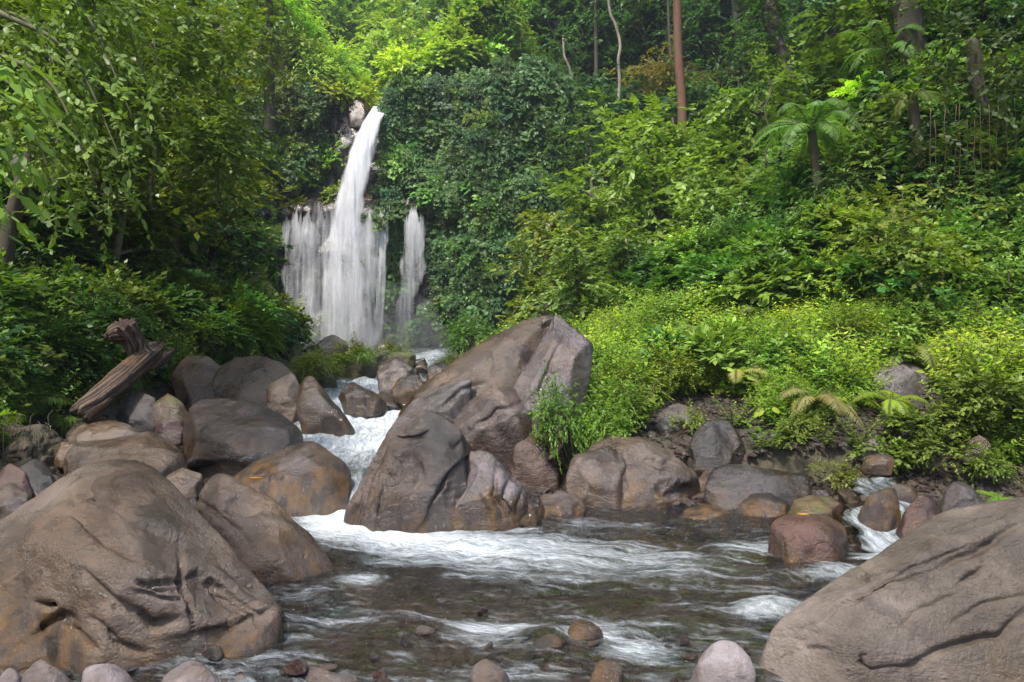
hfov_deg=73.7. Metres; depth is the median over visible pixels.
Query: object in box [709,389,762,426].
plant
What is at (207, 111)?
forest tree
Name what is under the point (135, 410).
boulder
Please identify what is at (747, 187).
forest tree
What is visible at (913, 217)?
sapling
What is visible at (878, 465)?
boulder
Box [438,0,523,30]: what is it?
shrub
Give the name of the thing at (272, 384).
boulder
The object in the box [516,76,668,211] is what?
forest tree
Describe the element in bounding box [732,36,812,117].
forest tree
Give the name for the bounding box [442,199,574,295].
forest tree
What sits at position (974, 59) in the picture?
forest tree
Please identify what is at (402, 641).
cobble
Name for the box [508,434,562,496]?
boulder
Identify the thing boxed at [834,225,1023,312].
sapling
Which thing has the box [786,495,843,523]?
boulder
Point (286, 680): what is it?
cobble
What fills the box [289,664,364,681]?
stone
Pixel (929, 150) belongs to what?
vine
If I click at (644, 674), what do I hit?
stone
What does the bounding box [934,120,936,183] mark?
vine
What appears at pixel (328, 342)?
boulder
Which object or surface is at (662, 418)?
boulder
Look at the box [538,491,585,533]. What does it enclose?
boulder
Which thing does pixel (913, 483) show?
cobble
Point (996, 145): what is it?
vine
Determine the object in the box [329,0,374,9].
forest tree
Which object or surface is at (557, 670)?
stone
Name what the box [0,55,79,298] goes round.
forest tree
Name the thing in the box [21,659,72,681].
stone
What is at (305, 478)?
boulder
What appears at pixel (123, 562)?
boulder
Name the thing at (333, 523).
pool water
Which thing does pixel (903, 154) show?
shrub
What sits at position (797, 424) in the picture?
plant
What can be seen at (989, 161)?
vine
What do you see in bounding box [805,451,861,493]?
plant
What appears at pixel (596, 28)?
forest tree
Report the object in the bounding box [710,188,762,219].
shrub
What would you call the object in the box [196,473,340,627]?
boulder
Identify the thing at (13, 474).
boulder
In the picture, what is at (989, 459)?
stick
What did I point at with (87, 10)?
forest tree
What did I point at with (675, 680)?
cobble
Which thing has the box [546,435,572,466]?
rock
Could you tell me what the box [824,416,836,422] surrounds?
cobble
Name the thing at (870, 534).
side stream water
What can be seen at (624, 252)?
forest tree
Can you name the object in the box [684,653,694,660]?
cobble
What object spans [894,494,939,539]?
boulder
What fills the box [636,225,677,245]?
shrub
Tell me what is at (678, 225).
shrub
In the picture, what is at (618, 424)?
bush
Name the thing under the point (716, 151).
forest tree
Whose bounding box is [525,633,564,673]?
stone
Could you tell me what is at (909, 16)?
forest tree
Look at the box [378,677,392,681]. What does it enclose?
cobble
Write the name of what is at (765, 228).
shrub
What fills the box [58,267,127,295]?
fern
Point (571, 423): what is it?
bush
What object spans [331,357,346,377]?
moss plant
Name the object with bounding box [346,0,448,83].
forest tree
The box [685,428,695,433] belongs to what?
cobble
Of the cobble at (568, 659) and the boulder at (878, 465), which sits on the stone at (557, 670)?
the cobble at (568, 659)
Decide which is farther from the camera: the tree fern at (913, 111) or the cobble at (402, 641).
the tree fern at (913, 111)
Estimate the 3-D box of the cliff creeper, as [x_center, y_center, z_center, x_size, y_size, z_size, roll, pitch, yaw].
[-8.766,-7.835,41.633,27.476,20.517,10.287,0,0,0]
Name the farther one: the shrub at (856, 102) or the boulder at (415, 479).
the shrub at (856, 102)
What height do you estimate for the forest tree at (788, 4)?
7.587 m
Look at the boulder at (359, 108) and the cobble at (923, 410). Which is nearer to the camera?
the cobble at (923, 410)
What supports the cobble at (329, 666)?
on the stone at (316, 673)
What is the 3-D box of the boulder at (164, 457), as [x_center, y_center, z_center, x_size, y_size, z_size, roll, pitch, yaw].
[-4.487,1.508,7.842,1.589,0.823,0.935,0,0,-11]
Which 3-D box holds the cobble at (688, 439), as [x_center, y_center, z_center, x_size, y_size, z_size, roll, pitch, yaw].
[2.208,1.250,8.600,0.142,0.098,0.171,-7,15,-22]
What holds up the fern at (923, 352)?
on the ground
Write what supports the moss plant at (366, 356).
on the boulder at (357, 371)
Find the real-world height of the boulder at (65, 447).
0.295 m
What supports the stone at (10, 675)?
on the pool water at (333, 523)
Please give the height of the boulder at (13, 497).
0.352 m
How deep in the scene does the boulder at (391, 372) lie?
13.78 m
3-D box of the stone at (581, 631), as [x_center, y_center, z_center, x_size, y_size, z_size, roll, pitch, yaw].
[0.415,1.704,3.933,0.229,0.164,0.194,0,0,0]
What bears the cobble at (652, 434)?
on the ground
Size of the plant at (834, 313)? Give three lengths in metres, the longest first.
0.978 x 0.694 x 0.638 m
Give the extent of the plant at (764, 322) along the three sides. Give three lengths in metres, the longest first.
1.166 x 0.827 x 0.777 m
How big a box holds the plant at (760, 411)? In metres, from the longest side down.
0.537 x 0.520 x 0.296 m
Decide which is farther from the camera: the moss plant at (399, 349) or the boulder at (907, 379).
the moss plant at (399, 349)
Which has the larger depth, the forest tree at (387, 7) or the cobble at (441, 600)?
the forest tree at (387, 7)
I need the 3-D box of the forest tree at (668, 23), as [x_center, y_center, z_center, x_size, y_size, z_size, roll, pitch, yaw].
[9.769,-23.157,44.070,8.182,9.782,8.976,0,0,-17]
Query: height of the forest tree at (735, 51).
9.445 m
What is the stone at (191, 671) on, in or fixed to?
in the pool water at (333, 523)
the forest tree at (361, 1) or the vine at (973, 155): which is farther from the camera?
the forest tree at (361, 1)
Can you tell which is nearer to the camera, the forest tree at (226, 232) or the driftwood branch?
the driftwood branch
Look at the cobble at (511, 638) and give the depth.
3.87 m
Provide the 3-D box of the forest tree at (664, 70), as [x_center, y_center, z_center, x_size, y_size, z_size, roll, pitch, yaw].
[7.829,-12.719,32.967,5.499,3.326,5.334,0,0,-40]
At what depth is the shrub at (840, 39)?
26.18 m
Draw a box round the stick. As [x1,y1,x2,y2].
[944,457,1018,468]
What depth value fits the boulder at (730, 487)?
7.11 m
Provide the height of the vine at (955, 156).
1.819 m
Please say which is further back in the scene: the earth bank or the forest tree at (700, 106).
the forest tree at (700, 106)
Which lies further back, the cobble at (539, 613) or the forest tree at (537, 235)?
the forest tree at (537, 235)
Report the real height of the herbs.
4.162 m
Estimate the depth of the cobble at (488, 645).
3.76 m
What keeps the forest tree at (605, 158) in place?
on the ground
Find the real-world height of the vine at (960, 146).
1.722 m
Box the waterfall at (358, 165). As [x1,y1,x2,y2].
[325,106,383,300]
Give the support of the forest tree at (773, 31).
on the ground
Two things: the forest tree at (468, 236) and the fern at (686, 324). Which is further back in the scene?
the forest tree at (468, 236)
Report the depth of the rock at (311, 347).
28.44 m
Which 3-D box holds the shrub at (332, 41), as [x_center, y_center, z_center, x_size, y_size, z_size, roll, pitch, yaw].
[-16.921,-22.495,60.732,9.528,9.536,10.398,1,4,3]
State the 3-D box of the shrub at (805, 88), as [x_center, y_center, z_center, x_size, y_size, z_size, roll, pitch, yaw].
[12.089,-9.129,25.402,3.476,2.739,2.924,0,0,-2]
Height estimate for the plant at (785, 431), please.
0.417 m
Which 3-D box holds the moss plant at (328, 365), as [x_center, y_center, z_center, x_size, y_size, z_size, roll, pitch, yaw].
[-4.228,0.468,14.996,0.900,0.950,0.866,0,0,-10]
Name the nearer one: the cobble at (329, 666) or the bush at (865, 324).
the cobble at (329, 666)
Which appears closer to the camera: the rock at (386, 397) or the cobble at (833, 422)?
the cobble at (833, 422)
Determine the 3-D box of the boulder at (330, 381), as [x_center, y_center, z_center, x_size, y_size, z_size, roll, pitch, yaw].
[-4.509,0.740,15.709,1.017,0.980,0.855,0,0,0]
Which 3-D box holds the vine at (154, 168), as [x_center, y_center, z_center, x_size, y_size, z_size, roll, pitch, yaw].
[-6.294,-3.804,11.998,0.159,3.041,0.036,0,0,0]
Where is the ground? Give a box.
[0,0,1023,681]
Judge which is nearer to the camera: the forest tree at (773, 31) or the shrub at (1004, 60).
the shrub at (1004, 60)
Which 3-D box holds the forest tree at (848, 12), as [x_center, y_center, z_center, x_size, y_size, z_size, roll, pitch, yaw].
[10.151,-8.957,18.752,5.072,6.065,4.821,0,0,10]
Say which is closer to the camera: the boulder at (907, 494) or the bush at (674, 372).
the boulder at (907, 494)
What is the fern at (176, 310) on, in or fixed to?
on the ground
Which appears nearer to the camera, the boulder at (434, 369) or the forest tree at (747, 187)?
the boulder at (434, 369)
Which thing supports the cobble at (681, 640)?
on the pool water at (333, 523)
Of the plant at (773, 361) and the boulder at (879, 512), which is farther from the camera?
the plant at (773, 361)
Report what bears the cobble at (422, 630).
in the pool water at (333, 523)
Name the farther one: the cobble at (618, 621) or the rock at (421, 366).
the rock at (421, 366)
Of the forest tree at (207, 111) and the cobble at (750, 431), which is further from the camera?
the forest tree at (207, 111)
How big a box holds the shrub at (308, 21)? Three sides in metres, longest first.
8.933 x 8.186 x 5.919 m
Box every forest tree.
[0,0,215,259]
[0,0,256,204]
[0,0,306,270]
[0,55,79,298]
[43,117,192,282]
[49,0,306,268]
[86,0,288,264]
[174,150,293,300]
[176,160,293,282]
[201,0,327,140]
[219,196,289,288]
[301,0,374,55]
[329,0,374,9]
[332,18,404,100]
[336,0,411,76]
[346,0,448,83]
[364,0,412,47]
[377,0,459,58]
[407,0,437,40]
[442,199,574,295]
[489,205,612,325]
[508,219,638,325]
[509,0,624,84]
[510,57,595,156]
[515,0,589,57]
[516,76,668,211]
[519,162,679,284]
[534,0,640,83]
[557,0,633,78]
[563,169,651,261]
[565,127,643,233]
[566,67,672,159]
[568,85,735,236]
[572,101,754,258]
[587,0,695,57]
[587,230,660,291]
[602,34,746,103]
[607,0,621,102]
[609,50,752,179]
[612,0,672,66]
[641,0,745,60]
[646,30,832,218]
[657,170,746,237]
[663,58,756,164]
[673,0,686,217]
[681,100,773,214]
[682,0,787,63]
[690,0,849,99]
[698,154,780,213]
[730,0,812,113]
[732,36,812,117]
[756,0,859,47]
[771,108,892,180]
[782,0,1023,229]
[786,0,834,37]
[788,0,947,94]
[851,0,976,70]
[905,125,1023,191]
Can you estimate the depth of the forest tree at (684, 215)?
20.38 m
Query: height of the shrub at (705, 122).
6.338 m
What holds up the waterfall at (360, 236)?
on the stream water at (352, 444)
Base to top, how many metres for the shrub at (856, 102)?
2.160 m
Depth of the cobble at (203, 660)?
3.63 m
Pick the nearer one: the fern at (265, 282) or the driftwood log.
the driftwood log
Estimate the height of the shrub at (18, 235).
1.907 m
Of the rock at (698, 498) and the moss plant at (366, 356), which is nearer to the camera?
the rock at (698, 498)
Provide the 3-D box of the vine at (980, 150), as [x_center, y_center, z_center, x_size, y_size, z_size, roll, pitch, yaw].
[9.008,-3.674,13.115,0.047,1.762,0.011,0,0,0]
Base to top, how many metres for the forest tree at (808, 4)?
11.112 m
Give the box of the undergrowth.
[0,0,1023,409]
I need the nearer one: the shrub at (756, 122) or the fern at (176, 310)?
the fern at (176, 310)
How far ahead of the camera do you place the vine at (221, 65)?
12.99 m
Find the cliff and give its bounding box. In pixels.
[198,86,563,351]
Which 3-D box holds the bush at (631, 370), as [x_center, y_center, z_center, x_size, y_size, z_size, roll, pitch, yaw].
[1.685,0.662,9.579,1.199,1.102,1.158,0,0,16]
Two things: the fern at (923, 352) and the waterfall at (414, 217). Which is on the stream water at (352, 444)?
the waterfall at (414, 217)
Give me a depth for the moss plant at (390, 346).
20.10 m
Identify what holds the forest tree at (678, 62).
on the ground
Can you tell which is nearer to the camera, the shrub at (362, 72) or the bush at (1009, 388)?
the bush at (1009, 388)
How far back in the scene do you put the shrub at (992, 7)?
15.84 m
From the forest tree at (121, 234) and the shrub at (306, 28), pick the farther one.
the shrub at (306, 28)
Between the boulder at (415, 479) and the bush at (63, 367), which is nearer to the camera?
the boulder at (415, 479)
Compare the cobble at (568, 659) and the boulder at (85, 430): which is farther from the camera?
the boulder at (85, 430)
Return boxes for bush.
[16,310,93,382]
[231,277,297,348]
[282,298,317,353]
[435,305,499,356]
[437,350,455,363]
[527,360,599,473]
[570,374,639,452]
[595,349,673,409]
[646,339,711,400]
[811,292,898,353]
[924,347,1023,440]
[925,392,992,440]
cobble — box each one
[62,670,72,677]
[120,665,137,673]
[198,657,210,665]
[205,645,223,660]
[277,679,293,681]
[279,665,299,677]
[284,659,306,675]
[321,663,337,670]
[329,640,336,645]
[369,652,379,662]
[372,670,386,681]
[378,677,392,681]
[398,637,406,646]
[412,678,426,681]
[416,625,434,635]
[437,598,445,603]
[477,607,488,613]
[484,641,492,649]
[503,636,513,644]
[522,634,531,640]
[537,610,544,618]
[563,656,576,661]
[587,640,598,647]
[616,619,624,625]
[647,430,655,438]
[664,645,672,649]
[670,678,681,681]
[673,634,689,647]
[675,594,682,600]
[683,436,691,443]
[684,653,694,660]
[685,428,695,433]
[743,648,750,655]
[748,426,761,433]
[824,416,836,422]
[831,421,840,425]
[859,494,867,500]
[906,480,918,486]
[919,409,931,415]
[1018,466,1023,475]
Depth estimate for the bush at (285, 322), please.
19.78 m
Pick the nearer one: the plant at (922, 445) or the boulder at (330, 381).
the plant at (922, 445)
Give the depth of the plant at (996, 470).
7.30 m
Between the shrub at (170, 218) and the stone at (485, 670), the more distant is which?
the shrub at (170, 218)
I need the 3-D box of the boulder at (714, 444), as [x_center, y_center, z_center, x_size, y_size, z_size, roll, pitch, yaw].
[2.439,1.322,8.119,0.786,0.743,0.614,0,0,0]
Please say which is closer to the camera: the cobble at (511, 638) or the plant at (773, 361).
the cobble at (511, 638)
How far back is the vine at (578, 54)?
41.99 m
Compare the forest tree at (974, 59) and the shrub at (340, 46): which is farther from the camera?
the shrub at (340, 46)
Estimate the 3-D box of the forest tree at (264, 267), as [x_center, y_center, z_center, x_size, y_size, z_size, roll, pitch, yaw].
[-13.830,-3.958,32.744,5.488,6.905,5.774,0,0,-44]
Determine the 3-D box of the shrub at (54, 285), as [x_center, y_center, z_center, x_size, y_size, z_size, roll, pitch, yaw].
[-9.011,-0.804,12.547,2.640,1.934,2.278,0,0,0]
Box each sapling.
[800,174,1007,293]
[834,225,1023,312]
[858,254,1023,329]
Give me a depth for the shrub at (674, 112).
44.57 m
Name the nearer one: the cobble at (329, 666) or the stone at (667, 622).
the cobble at (329, 666)
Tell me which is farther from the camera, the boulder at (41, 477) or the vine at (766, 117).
the vine at (766, 117)
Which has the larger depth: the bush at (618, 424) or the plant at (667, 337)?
the plant at (667, 337)
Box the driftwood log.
[69,318,164,421]
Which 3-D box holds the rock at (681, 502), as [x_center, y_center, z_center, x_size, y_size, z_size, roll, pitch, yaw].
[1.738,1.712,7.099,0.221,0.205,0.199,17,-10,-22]
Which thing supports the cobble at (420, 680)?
on the pool water at (333, 523)
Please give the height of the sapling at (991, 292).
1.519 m
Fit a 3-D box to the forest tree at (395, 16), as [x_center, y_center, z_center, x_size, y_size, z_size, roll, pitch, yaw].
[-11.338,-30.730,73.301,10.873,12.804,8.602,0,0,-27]
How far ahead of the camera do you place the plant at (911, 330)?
10.45 m
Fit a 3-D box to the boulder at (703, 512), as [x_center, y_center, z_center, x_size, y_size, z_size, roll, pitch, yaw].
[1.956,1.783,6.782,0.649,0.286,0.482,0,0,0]
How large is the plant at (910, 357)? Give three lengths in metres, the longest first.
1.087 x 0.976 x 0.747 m
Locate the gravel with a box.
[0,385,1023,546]
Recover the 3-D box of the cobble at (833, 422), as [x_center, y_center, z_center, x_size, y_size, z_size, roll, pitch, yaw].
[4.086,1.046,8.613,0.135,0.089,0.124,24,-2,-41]
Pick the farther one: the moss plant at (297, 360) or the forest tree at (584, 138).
the forest tree at (584, 138)
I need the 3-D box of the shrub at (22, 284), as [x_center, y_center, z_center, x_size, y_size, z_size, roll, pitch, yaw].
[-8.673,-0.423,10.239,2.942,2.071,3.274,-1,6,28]
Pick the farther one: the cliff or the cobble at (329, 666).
the cliff
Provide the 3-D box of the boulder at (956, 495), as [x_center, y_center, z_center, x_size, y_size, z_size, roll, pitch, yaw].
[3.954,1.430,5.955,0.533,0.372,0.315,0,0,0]
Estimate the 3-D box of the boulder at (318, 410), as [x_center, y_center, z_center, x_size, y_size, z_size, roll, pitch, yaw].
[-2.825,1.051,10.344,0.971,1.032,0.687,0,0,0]
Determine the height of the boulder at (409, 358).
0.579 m
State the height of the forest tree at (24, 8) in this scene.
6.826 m
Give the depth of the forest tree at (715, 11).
46.96 m
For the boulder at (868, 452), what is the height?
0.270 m
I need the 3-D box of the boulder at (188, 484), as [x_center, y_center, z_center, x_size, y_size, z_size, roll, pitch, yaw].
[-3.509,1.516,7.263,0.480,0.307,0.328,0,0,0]
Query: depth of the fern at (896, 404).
8.50 m
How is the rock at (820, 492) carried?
on the ground
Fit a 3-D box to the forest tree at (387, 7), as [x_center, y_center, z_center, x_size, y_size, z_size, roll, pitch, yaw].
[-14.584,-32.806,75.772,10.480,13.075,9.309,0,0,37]
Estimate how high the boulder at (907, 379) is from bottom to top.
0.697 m
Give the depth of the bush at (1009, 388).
7.88 m
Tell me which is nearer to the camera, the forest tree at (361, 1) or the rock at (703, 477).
the rock at (703, 477)
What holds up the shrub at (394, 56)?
on the ground
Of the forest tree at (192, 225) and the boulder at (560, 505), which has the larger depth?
the forest tree at (192, 225)
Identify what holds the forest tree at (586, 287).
on the ground
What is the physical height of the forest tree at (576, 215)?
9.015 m
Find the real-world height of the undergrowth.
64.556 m
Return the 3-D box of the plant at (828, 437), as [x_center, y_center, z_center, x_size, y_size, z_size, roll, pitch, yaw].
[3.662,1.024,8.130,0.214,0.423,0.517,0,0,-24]
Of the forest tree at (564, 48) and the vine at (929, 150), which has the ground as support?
the forest tree at (564, 48)
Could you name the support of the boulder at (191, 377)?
on the ground
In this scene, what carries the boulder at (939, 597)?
in the pool water at (333, 523)
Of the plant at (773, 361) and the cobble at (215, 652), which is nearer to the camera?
the cobble at (215, 652)
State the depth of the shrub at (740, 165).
21.88 m
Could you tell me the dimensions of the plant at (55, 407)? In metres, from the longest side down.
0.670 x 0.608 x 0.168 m
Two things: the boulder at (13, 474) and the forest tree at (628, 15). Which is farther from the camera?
the forest tree at (628, 15)
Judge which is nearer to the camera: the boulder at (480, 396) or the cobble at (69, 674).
the cobble at (69, 674)
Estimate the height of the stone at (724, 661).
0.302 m
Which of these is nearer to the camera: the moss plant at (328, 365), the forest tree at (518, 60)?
the moss plant at (328, 365)
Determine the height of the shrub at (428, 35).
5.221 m
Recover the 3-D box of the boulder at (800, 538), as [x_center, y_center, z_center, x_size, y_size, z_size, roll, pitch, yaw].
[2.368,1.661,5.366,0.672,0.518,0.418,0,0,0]
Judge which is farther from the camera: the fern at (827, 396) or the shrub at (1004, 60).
the shrub at (1004, 60)
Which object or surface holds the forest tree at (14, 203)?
on the ground
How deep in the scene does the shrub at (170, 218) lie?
16.90 m
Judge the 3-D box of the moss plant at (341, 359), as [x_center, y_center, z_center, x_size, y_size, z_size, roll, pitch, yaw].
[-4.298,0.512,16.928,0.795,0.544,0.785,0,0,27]
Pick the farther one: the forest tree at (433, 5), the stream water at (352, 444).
the forest tree at (433, 5)
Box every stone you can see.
[0,668,21,681]
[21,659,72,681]
[81,663,135,681]
[162,660,220,681]
[230,674,249,681]
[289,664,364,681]
[470,659,508,681]
[519,674,590,681]
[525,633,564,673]
[531,655,583,675]
[565,619,603,656]
[590,659,623,681]
[628,664,653,681]
[644,617,675,643]
[690,640,755,681]
[743,599,777,630]
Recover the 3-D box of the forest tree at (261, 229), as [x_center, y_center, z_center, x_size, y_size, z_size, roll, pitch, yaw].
[-12.696,-4.160,29.158,5.493,7.715,6.184,0,0,-35]
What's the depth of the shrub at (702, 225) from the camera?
17.45 m
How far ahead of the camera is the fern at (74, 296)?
13.17 m
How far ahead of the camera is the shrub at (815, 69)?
21.88 m
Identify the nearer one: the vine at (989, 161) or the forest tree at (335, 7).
the vine at (989, 161)
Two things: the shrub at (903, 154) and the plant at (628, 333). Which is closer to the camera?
the plant at (628, 333)
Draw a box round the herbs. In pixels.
[0,256,1023,474]
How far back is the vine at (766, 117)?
16.99 m
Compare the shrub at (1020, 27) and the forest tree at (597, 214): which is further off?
the forest tree at (597, 214)
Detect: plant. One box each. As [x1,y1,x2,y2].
[22,404,64,429]
[45,399,68,410]
[285,353,324,384]
[290,348,322,367]
[300,341,338,379]
[328,352,352,366]
[331,332,371,360]
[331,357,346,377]
[349,342,379,366]
[372,337,397,358]
[390,345,409,353]
[602,283,648,316]
[614,321,657,342]
[632,350,661,363]
[634,322,687,375]
[664,400,708,434]
[676,316,769,394]
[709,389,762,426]
[740,407,788,450]
[743,332,820,378]
[747,405,785,424]
[748,306,795,343]
[755,358,787,368]
[768,419,813,452]
[772,400,830,440]
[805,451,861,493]
[809,409,841,445]
[823,298,845,328]
[834,408,880,444]
[847,431,919,477]
[872,333,944,376]
[877,405,946,442]
[879,307,935,346]
[893,411,996,486]
[960,438,1022,486]
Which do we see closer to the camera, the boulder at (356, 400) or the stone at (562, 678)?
the stone at (562, 678)
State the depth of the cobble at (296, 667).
3.45 m
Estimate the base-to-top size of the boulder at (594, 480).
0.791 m
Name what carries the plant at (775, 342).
on the ground
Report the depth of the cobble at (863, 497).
7.17 m
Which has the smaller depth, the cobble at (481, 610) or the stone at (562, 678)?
the stone at (562, 678)
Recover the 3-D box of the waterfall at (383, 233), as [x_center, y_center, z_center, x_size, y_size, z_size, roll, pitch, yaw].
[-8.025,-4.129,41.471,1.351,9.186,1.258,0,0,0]
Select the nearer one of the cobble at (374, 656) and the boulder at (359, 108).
the cobble at (374, 656)
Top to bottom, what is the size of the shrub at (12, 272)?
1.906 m
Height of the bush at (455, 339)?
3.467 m
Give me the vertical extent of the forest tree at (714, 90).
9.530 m
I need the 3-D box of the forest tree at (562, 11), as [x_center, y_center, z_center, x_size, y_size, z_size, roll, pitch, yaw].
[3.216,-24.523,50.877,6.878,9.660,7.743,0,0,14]
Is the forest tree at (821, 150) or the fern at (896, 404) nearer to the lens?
the fern at (896, 404)
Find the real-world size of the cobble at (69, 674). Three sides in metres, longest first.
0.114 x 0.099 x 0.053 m
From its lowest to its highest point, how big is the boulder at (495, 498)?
0.968 m
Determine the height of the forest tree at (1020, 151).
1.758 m
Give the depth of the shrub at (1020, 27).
15.53 m
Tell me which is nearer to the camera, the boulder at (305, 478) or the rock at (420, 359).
the boulder at (305, 478)
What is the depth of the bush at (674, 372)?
9.74 m
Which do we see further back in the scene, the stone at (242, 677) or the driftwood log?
the driftwood log
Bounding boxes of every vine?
[150,38,158,210]
[217,25,225,190]
[576,25,582,78]
[764,76,772,165]
[929,108,930,195]
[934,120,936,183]
[944,108,946,182]
[954,104,956,197]
[958,103,960,192]
[973,118,976,190]
[980,118,981,192]
[989,114,990,195]
[996,106,998,178]
[1005,103,1007,171]
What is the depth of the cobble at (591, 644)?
3.78 m
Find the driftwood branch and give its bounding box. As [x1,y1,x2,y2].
[150,347,177,371]
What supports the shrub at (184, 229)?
on the ground
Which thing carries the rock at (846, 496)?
on the ground
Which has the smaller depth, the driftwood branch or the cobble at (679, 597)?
the cobble at (679, 597)
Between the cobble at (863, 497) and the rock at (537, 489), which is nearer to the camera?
the cobble at (863, 497)
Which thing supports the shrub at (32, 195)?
on the ground
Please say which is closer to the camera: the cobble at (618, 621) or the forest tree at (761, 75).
the cobble at (618, 621)
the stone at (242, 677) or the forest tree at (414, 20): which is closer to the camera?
the stone at (242, 677)
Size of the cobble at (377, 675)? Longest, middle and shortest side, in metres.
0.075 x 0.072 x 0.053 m
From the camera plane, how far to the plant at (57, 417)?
9.21 m
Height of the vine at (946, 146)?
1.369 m
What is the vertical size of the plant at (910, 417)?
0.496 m
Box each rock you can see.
[187,456,218,470]
[188,497,197,508]
[301,345,314,352]
[378,391,403,410]
[414,361,427,376]
[416,358,428,366]
[526,486,549,497]
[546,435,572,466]
[672,496,690,514]
[690,490,704,506]
[699,469,712,491]
[812,490,827,496]
[837,488,861,518]
[844,501,864,514]
[855,482,873,494]
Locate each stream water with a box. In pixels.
[189,347,452,509]
[841,477,908,552]
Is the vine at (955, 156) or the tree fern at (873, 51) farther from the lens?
the tree fern at (873, 51)
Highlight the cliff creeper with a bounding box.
[170,52,584,352]
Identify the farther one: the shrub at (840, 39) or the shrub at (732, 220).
the shrub at (840, 39)
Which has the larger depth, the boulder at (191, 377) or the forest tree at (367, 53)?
the forest tree at (367, 53)
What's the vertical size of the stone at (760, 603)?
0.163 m
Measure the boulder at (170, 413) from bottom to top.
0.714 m
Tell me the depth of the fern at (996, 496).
6.67 m
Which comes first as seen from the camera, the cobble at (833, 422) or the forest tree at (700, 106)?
the cobble at (833, 422)
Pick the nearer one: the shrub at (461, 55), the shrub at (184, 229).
the shrub at (184, 229)
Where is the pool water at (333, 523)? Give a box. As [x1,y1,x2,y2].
[20,487,902,681]
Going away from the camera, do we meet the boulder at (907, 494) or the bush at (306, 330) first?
the boulder at (907, 494)
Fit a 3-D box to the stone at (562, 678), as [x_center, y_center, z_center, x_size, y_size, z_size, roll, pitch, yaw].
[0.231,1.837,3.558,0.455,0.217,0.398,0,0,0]
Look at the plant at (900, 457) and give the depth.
7.68 m
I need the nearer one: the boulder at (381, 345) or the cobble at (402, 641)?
the cobble at (402, 641)
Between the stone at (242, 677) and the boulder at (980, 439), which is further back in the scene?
the boulder at (980, 439)
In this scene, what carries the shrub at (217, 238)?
on the ground
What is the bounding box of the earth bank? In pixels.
[0,410,66,472]
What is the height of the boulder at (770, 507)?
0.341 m
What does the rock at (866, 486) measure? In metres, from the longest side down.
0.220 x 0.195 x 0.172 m
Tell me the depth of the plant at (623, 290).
16.58 m
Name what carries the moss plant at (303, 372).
on the boulder at (330, 381)
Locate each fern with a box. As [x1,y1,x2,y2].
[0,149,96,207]
[43,290,112,304]
[44,414,80,433]
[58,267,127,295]
[119,297,186,322]
[248,274,275,297]
[671,323,698,332]
[700,363,776,394]
[740,306,775,318]
[747,97,864,198]
[776,387,865,430]
[836,15,946,82]
[851,389,929,415]
[873,88,955,223]
[873,345,948,369]
[975,490,1011,501]
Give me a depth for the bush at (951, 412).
7.88 m
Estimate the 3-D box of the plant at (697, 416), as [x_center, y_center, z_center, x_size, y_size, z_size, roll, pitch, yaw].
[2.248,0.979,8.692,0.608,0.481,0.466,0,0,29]
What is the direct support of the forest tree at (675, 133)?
on the ground
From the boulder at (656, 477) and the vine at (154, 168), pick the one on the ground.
the boulder at (656, 477)
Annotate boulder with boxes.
[0,459,297,681]
[0,463,33,498]
[0,483,30,519]
[20,459,55,496]
[54,441,75,468]
[63,431,187,476]
[66,419,138,441]
[116,391,155,432]
[153,393,187,446]
[166,468,203,498]
[170,355,220,411]
[183,398,303,477]
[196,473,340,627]
[212,355,300,429]
[234,441,350,541]
[296,376,354,443]
[298,352,337,394]
[315,335,347,357]
[335,347,377,384]
[338,382,387,417]
[343,410,472,568]
[344,95,369,129]
[374,346,402,365]
[377,342,387,349]
[377,357,414,394]
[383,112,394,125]
[385,349,415,368]
[391,374,422,403]
[398,314,592,471]
[426,362,447,381]
[452,450,539,560]
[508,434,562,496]
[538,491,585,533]
[565,446,626,528]
[586,435,699,540]
[654,403,706,433]
[676,503,736,539]
[686,419,745,477]
[704,464,811,537]
[733,493,790,532]
[755,496,1023,681]
[767,513,847,590]
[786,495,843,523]
[851,488,900,535]
[856,438,886,460]
[858,454,894,475]
[870,358,938,400]
[890,484,917,509]
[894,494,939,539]
[938,482,983,512]
[958,435,991,463]
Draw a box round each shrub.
[0,162,117,264]
[0,206,22,254]
[0,251,85,322]
[0,261,35,301]
[0,264,52,333]
[56,157,120,230]
[98,181,188,277]
[167,185,217,266]
[187,223,230,264]
[213,0,333,47]
[291,4,375,79]
[313,37,373,79]
[314,28,354,57]
[353,61,376,80]
[368,37,431,87]
[415,33,481,78]
[418,4,452,46]
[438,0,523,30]
[575,213,623,302]
[577,130,671,232]
[624,94,708,167]
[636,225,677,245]
[638,215,728,257]
[681,223,745,239]
[689,103,744,161]
[695,114,775,188]
[701,158,769,210]
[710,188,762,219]
[721,211,752,228]
[738,217,797,244]
[759,33,876,130]
[795,59,838,95]
[821,33,860,72]
[825,73,868,126]
[829,127,926,197]
[845,0,871,27]
[929,0,1023,54]
[949,47,1023,92]
[1006,17,1023,64]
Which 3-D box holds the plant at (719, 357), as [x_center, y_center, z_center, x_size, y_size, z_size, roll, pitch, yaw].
[3.019,0.382,9.976,1.252,1.516,1.419,0,0,-30]

